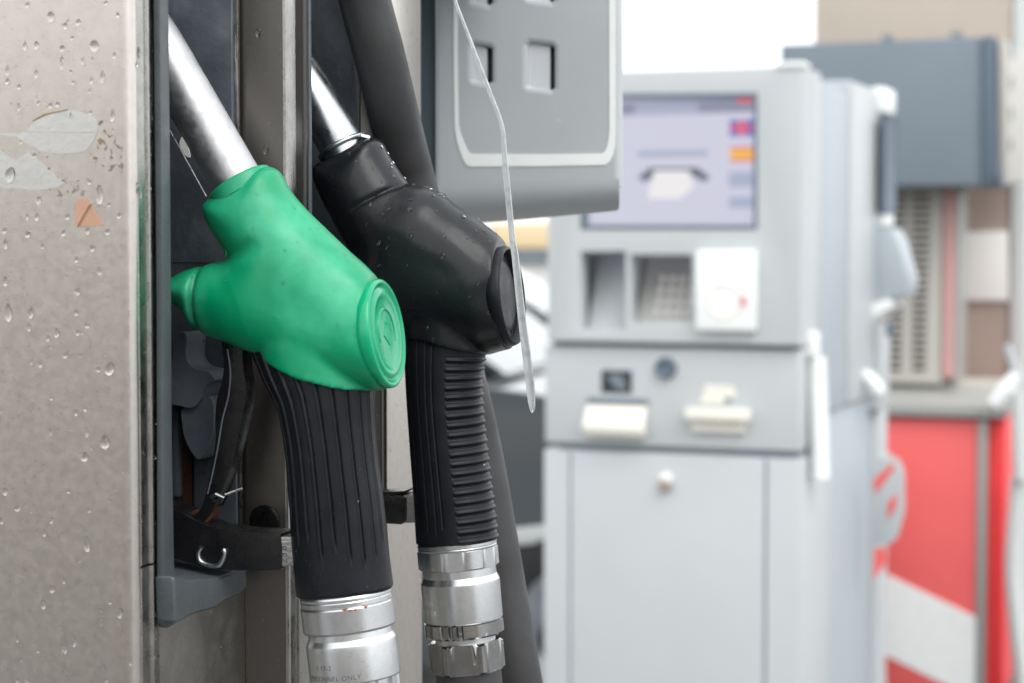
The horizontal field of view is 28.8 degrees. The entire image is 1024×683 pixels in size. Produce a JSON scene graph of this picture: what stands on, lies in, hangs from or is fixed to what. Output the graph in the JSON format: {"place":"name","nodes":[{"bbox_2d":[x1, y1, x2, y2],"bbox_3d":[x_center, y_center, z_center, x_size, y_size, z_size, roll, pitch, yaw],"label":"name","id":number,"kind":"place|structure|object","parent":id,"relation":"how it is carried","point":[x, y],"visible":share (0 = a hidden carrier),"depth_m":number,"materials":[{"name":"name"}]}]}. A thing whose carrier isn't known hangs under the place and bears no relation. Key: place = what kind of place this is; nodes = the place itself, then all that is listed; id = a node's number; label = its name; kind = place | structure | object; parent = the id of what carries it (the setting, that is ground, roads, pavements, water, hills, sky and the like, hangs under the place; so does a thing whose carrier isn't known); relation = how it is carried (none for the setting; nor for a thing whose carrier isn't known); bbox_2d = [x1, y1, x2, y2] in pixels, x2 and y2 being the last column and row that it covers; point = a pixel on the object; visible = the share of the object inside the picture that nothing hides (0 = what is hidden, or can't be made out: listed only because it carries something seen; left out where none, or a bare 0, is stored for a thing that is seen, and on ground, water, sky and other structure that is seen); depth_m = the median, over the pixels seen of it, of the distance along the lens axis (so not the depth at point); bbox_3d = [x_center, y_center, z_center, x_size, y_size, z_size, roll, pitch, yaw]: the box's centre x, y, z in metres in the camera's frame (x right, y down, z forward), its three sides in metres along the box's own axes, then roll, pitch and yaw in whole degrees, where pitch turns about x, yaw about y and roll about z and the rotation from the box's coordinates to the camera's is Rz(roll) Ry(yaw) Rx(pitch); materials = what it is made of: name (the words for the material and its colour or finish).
{"place":"outdoors","nodes":[
{"label":"outdoors","id":0,"kind":"place"},
{"bbox_2d":[0,0,622,682],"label":"fuel dispenser","id":1,"kind":"object","parent":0,"point":[110,370],"visible":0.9,"depth_m":1.00,"materials":[{"name":"metal"}]},
{"bbox_2d":[168,14,405,682],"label":"fuel nozzle","id":2,"kind":"object","parent":1,"relation":"in","point":[294,297],"visible":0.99,"depth_m":1.02,"materials":[{"name":"green plastic"}]},
{"bbox_2d":[311,54,525,676],"bbox_3d":[-0.089,-0.018,1.162,0.190,0.419,0.058,1,3,15],"label":"fuel nozzle","id":3,"kind":"object","parent":1,"relation":"attached to","point":[439,263],"visible":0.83,"depth_m":1.13,"materials":[{"name":"black plastic"}]},
{"bbox_2d":[435,669,501,682],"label":"fuel hose","id":4,"kind":"object","parent":3,"relation":"attached to","point":[494,677],"visible":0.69,"depth_m":1.14,"materials":[{"name":"black rubber"}]},
{"bbox_2d":[338,0,542,682],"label":"fuel hose","id":5,"kind":"object","parent":1,"relation":"attached to","point":[381,62],"visible":0.58,"depth_m":1.19,"materials":[{"name":"black rubber"}]},
{"bbox_2d":[454,0,534,412],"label":"clear strip","id":6,"kind":"object","parent":1,"relation":"hanging from","point":[527,361],"visible":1,"depth_m":1.08,"materials":[{"name":"plastic"}]},
{"bbox_2d":[483,222,547,285],"bbox_3d":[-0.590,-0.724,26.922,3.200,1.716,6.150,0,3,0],"label":"shop building","id":7,"kind":"structure","parent":0,"point":[531,238],"depth_m":23.82,"materials":[{"name":"beige"}]},
{"bbox_2d":[497,0,814,221],"label":"sky","id":8,"kind":"structure","parent":0,"point":[658,34],"materials":[{"name":"white"}]},
{"bbox_2d":[422,663,1013,682],"bbox_3d":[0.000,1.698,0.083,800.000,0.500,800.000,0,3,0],"label":"ground","id":9,"kind":"structure","parent":0,"point":[428,675],"depth_m":6.69,"materials":[{"name":"concrete"}]},
{"bbox_2d":[422,312,557,682],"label":"parked car","id":10,"kind":"object","parent":9,"relation":"on","point":[521,431],"visible":0.01,"depth_m":5.78,"materials":[{"name":"grey paint"}]},
{"bbox_2d":[521,270,547,326],"bbox_3d":[-0.625,0.168,11.296,4.408,1.460,1.885,0,3,10],"label":"parked car","id":11,"kind":"object","parent":9,"relation":"on","point":[536,295],"depth_m":10.95,"materials":[{"name":"white paint"}]},
{"bbox_2d":[544,61,868,682],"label":"payment terminal","id":12,"kind":"object","parent":9,"relation":"on","point":[706,478],"visible":0.94,"depth_m":4.32,"materials":[{"name":"white paint"}]},
{"bbox_2d":[821,80,917,682],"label":"payment terminal","id":13,"kind":"object","parent":9,"relation":"on","point":[880,265],"visible":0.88,"depth_m":4.92,"materials":[{"name":"white paint"}]},
{"bbox_2d":[873,458,904,579],"bbox_3d":[0.906,0.428,4.788,0.078,0.298,0.014,1,3,21],"label":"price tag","id":14,"kind":"object","parent":13,"relation":"hanging from","point":[888,494],"visible":1,"depth_m":4.79,"materials":[{"name":"white plastic"}]},
{"bbox_2d":[781,32,1023,682],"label":"fuel dispenser","id":15,"kind":"object","parent":9,"relation":"on","point":[958,115],"visible":0.69,"depth_m":6.39,"materials":[{"name":"red metal"}]},
{"bbox_2d":[885,453,890,682],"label":"fuel hose","id":16,"kind":"object","parent":15,"relation":"hanging from","point":[888,455],"visible":0.06,"depth_m":6.33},
{"bbox_2d":[988,343,1023,479],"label":"fuel nozzle","id":17,"kind":"object","parent":15,"relation":"attached to","point":[1003,394],"visible":1,"depth_m":6.18,"materials":[{"name":"white paint"}]},
{"bbox_2d":[1004,474,1023,682],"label":"fuel hose","id":18,"kind":"object","parent":15,"relation":"attached to","point":[1012,564],"visible":0.98,"depth_m":6.24,"materials":[{"name":"grey"}]},
{"bbox_2d":[815,0,1023,605],"bbox_3d":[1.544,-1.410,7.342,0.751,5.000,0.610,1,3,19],"label":"building","id":19,"kind":"structure","parent":9,"relation":"on","point":[993,328],"depth_m":7.04,"materials":[{"name":"grey"}]},
{"bbox_2d":[967,231,1008,300],"bbox_3d":[1.663,-0.268,7.036,0.184,0.247,0.010,1,3,19],"label":"paper notice","id":20,"kind":"object","parent":19,"relation":"attached to","point":[987,266],"visible":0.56,"depth_m":7.03,"materials":[{"name":"white paper"}]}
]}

